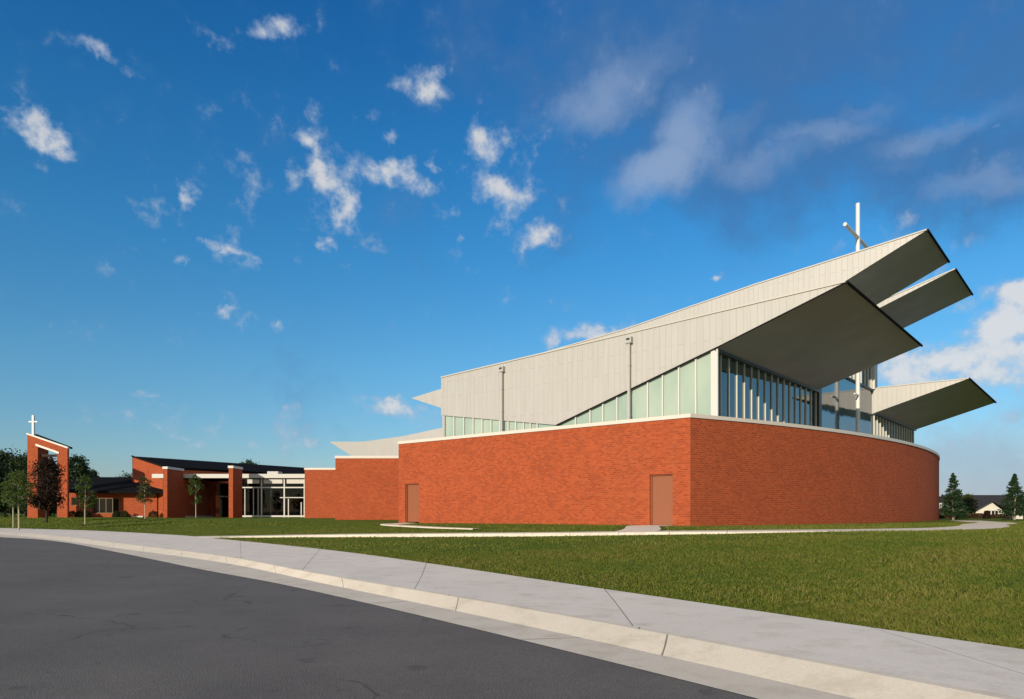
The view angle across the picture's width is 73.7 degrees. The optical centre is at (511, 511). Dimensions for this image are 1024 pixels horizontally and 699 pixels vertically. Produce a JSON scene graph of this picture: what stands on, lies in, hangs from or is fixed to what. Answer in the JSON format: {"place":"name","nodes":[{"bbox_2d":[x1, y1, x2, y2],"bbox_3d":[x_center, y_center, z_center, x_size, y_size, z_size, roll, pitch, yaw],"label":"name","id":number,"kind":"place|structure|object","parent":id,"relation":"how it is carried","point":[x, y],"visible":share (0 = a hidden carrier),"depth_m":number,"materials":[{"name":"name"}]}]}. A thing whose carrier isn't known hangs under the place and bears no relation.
{"place":"outdoors","nodes":[
{"label":"outdoors","id":0,"kind":"place"},
{"bbox_2d":[0,537,754,698],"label":"road","id":1,"kind":"structure","parent":0,"point":[80,622],"depth_m":6.78,"materials":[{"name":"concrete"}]},
{"bbox_2d":[0,535,854,698],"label":"gutter","id":2,"kind":"object","parent":1,"relation":"on","point":[740,683],"visible":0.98,"depth_m":7.19,"materials":[{"name":"concrete"}]},
{"bbox_2d":[0,532,1002,698],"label":"kerb face","id":3,"kind":"object","parent":1,"relation":"on","point":[851,683],"visible":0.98,"depth_m":6.62},
{"bbox_2d":[0,531,1022,698],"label":"kerb","id":4,"kind":"structure","parent":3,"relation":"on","point":[858,669],"depth_m":6.22,"materials":[{"name":"concrete"}]},
{"bbox_2d":[0,528,1023,698],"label":"sidewalk","id":5,"kind":"structure","parent":0,"point":[983,667],"depth_m":8.02,"materials":[{"name":"concrete"}]},
{"bbox_2d":[0,513,1023,698],"bbox_3d":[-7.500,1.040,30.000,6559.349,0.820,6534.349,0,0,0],"label":"ground","id":6,"kind":"structure","parent":0,"point":[313,520],"depth_m":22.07,"materials":[{"name":"green plant"}]},
{"bbox_2d":[0,448,26,515],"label":"broad tree","id":7,"kind":"object","parent":6,"relation":"on","point":[10,460],"visible":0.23,"depth_m":91.68,"materials":[{"name":"green plant"}]},
{"bbox_2d":[0,456,26,516],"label":"broad tree","id":8,"kind":"object","parent":6,"relation":"on","point":[4,472],"visible":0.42,"depth_m":84.68,"materials":[{"name":"green plant"}]},
{"bbox_2d":[0,472,26,527],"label":"young tree","id":9,"kind":"object","parent":6,"relation":"on","point":[4,499],"visible":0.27,"depth_m":50.81,"materials":[{"name":"green plant"}]},
{"bbox_2d":[0,469,36,529],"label":"young tree","id":10,"kind":"object","parent":6,"relation":"on","point":[13,497],"visible":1,"depth_m":45.80,"materials":[{"name":"green plant"}]},
{"bbox_2d":[9,450,55,515],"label":"broad tree","id":11,"kind":"object","parent":6,"relation":"on","point":[23,460],"visible":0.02,"depth_m":99.36,"materials":[{"name":"green plant"}]},
{"bbox_2d":[21,502,56,515],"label":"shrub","id":12,"kind":"object","parent":6,"relation":"on","point":[53,511],"visible":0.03,"depth_m":103.23,"materials":[{"name":"green plant"}]},
{"bbox_2d":[21,455,66,522],"bbox_3d":[-41.741,-1.996,60.835,3.857,6.116,4.351,0,0,-37],"label":"plum tree","id":13,"kind":"object","parent":6,"relation":"on","point":[47,501],"visible":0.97,"depth_m":60.58,"materials":[{"name":"purple plant"}]},
{"bbox_2d":[26,433,71,517],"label":"bell tower","id":14,"kind":"structure","parent":6,"relation":"on","point":[39,446],"depth_m":75.00,"materials":[{"name":"brick"}]},
{"bbox_2d":[29,415,37,434],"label":"cross","id":15,"kind":"object","parent":14,"relation":"on","point":[33,421],"visible":1,"depth_m":75.04,"materials":[{"name":"white paint"}]},
{"bbox_2d":[69,510,77,516],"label":"shrub","id":16,"kind":"object","parent":6,"relation":"on","point":[72,514],"visible":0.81,"depth_m":78.71,"materials":[{"name":"green plant"}]},
{"bbox_2d":[74,510,82,516],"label":"shrub","id":17,"kind":"object","parent":6,"relation":"on","point":[80,512],"visible":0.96,"depth_m":78.71,"materials":[{"name":"green plant"}]},
{"bbox_2d":[69,453,98,486],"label":"broad tree","id":18,"kind":"object","parent":6,"relation":"on","point":[80,467],"visible":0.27,"depth_m":97.44,"materials":[{"name":"green plant"}]},
{"bbox_2d":[72,473,98,523],"bbox_3d":[-33.676,-0.961,54.065,1.798,4.218,1.883,0,0,0],"label":"young tree","id":19,"kind":"object","parent":6,"relation":"on","point":[89,504],"visible":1,"depth_m":53.97,"materials":[{"name":"green plant"}]},
{"bbox_2d":[82,510,91,516],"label":"shrub","id":20,"kind":"object","parent":6,"relation":"on","point":[88,514],"visible":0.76,"depth_m":78.76,"materials":[{"name":"green plant"}]},
{"bbox_2d":[89,469,98,476],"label":"broad tree","id":21,"kind":"object","parent":6,"relation":"on","point":[95,472],"visible":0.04,"depth_m":111.81,"materials":[{"name":"green plant"}]},
{"bbox_2d":[112,510,119,516],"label":"shrub","id":22,"kind":"object","parent":6,"relation":"on","point":[116,514],"visible":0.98,"depth_m":78.69,"materials":[{"name":"green plant"}]},
{"bbox_2d":[69,477,162,516],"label":"parish office","id":23,"kind":"structure","parent":6,"relation":"on","point":[120,494],"depth_m":80.00,"materials":[{"name":"brick"}]},
{"bbox_2d":[72,497,77,505],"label":"window","id":24,"kind":"structure","parent":23,"relation":"in","point":[74,502],"depth_m":80.16,"materials":[{"name":"grey glass"}]},
{"bbox_2d":[93,498,118,512],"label":"window","id":25,"kind":"structure","parent":23,"relation":"in","point":[104,505],"depth_m":80.16,"materials":[{"name":"grey glass"}]},
{"bbox_2d":[120,510,129,516],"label":"shrub","id":26,"kind":"object","parent":6,"relation":"on","point":[124,513],"visible":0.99,"depth_m":78.71,"materials":[{"name":"green plant"}]},
{"bbox_2d":[118,471,131,476],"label":"broad tree","id":27,"kind":"object","parent":6,"relation":"on","point":[127,475],"visible":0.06,"depth_m":119.57,"materials":[{"name":"green plant"}]},
{"bbox_2d":[136,476,153,518],"bbox_3d":[-33.281,-1.266,61.965,1.596,4.072,1.712,0,0,33],"label":"young tree","id":28,"kind":"object","parent":6,"relation":"on","point":[142,496],"visible":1,"depth_m":61.85,"materials":[{"name":"green plant"}]},
{"bbox_2d":[148,510,158,516],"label":"shrub","id":29,"kind":"object","parent":6,"relation":"on","point":[152,513],"visible":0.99,"depth_m":78.76,"materials":[{"name":"green plant"}]},
{"bbox_2d":[187,473,203,517],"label":"young tree","id":30,"kind":"object","parent":6,"relation":"on","point":[194,483],"visible":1,"depth_m":69.96,"materials":[{"name":"green plant"}]},
{"bbox_2d":[131,455,304,516],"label":"hall","id":31,"kind":"structure","parent":6,"relation":"on","point":[147,467],"depth_m":84.53,"materials":[{"name":"red brick"}]},
{"bbox_2d":[152,466,304,517],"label":"entrance wing","id":32,"kind":"structure","parent":6,"relation":"on","point":[274,494],"depth_m":76.06,"materials":[{"name":"red brick"}]},
{"bbox_2d":[241,459,258,463],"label":"broad tree","id":33,"kind":"object","parent":6,"relation":"on","point":[248,461],"visible":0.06,"depth_m":134.78,"materials":[{"name":"green plant"}]},
{"bbox_2d":[380,523,482,529],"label":"walkway","id":34,"kind":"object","parent":6,"relation":"on","point":[396,524],"depth_m":35.72,"materials":[{"name":"concrete"}]},
{"bbox_2d":[197,521,1016,537],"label":"walk","id":35,"kind":"structure","parent":6,"relation":"on","point":[984,524],"depth_m":26.10,"materials":[{"name":"concrete"}]},
{"bbox_2d":[612,525,672,531],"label":"walkway","id":36,"kind":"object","parent":6,"relation":"on","point":[643,528],"depth_m":27.09,"materials":[{"name":"concrete"}]},
{"bbox_2d":[304,229,996,525],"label":"church","id":37,"kind":"structure","parent":6,"relation":"on","point":[737,407],"depth_m":36.75,"materials":[{"name":"brick"}]},
{"bbox_2d":[406,484,418,522],"bbox_3d":[-6.017,-0.504,41.901,1.216,2.409,0.130,0,0,39],"label":"door","id":38,"kind":"structure","parent":37,"relation":"in","point":[412,490],"depth_m":41.99,"materials":[{"name":"brown metal"}]},
{"bbox_2d":[651,474,672,524],"bbox_3d":[6.943,-0.504,31.460,1.146,2.409,0.130,0,0,39],"label":"door","id":39,"kind":"structure","parent":37,"relation":"in","point":[661,485],"depth_m":31.47,"materials":[{"name":"brown metal"}]},
{"bbox_2d":[843,203,868,431],"bbox_3d":[24.420,-12.700,48.200,0.276,18.100,6.101,0,0,41],"label":"tall cross","id":40,"kind":"object","parent":37,"relation":"attached to","point":[856,235],"visible":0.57,"depth_m":48.07,"materials":[{"name":"white paint"}]},
{"bbox_2d":[939,473,972,519],"bbox_3d":[35.659,-1.234,54.989,2.499,3.878,2.361,0,0,15],"label":"conifer","id":41,"kind":"object","parent":6,"relation":"on","point":[951,505],"visible":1,"depth_m":54.77,"materials":[{"name":"green plant"}]},
{"bbox_2d":[956,513,968,518],"bbox_3d":[40.909,0.304,61.996,1.078,0.734,1.137,0,0,0],"label":"round shrub","id":42,"kind":"object","parent":6,"relation":"on","point":[963,517],"visible":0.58,"depth_m":61.69,"materials":[{"name":"green plant"}]},
{"bbox_2d":[960,493,979,513],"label":"olive tree","id":43,"kind":"object","parent":6,"relation":"on","point":[966,498],"visible":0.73,"depth_m":83.61,"materials":[{"name":"green plant"}]},
{"bbox_2d":[939,495,1022,514],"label":"gabled house","id":44,"kind":"structure","parent":6,"relation":"on","point":[989,503],"depth_m":101.20,"materials":[{"name":"beige"}]},
{"bbox_2d":[939,513,1023,517],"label":"hedge","id":45,"kind":"object","parent":6,"relation":"on","point":[975,515],"visible":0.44,"depth_m":65.64,"materials":[{"name":"green plant"}]},
{"bbox_2d":[982,510,990,518],"bbox_3d":[43.093,0.267,62.000,0.684,0.829,0.674,0,0,0],"label":"round shrub","id":46,"kind":"object","parent":6,"relation":"on","point":[986,515],"visible":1,"depth_m":61.85,"materials":[{"name":"green plant"}]},
{"bbox_2d":[996,473,1023,519],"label":"conifer","id":47,"kind":"object","parent":6,"relation":"on","point":[1017,499],"visible":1,"depth_m":53.84,"materials":[{"name":"green plant"}]},
{"bbox_2d":[1010,515,1022,518],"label":"garden wall","id":48,"kind":"structure","parent":6,"relation":"on","point":[1019,517],"depth_m":60.00,"materials":[{"name":"beige"}]},
{"bbox_2d":[0,0,1023,495],"label":"sky","id":49,"kind":"structure","parent":0,"point":[232,231],"materials":[{"name":"blue"}]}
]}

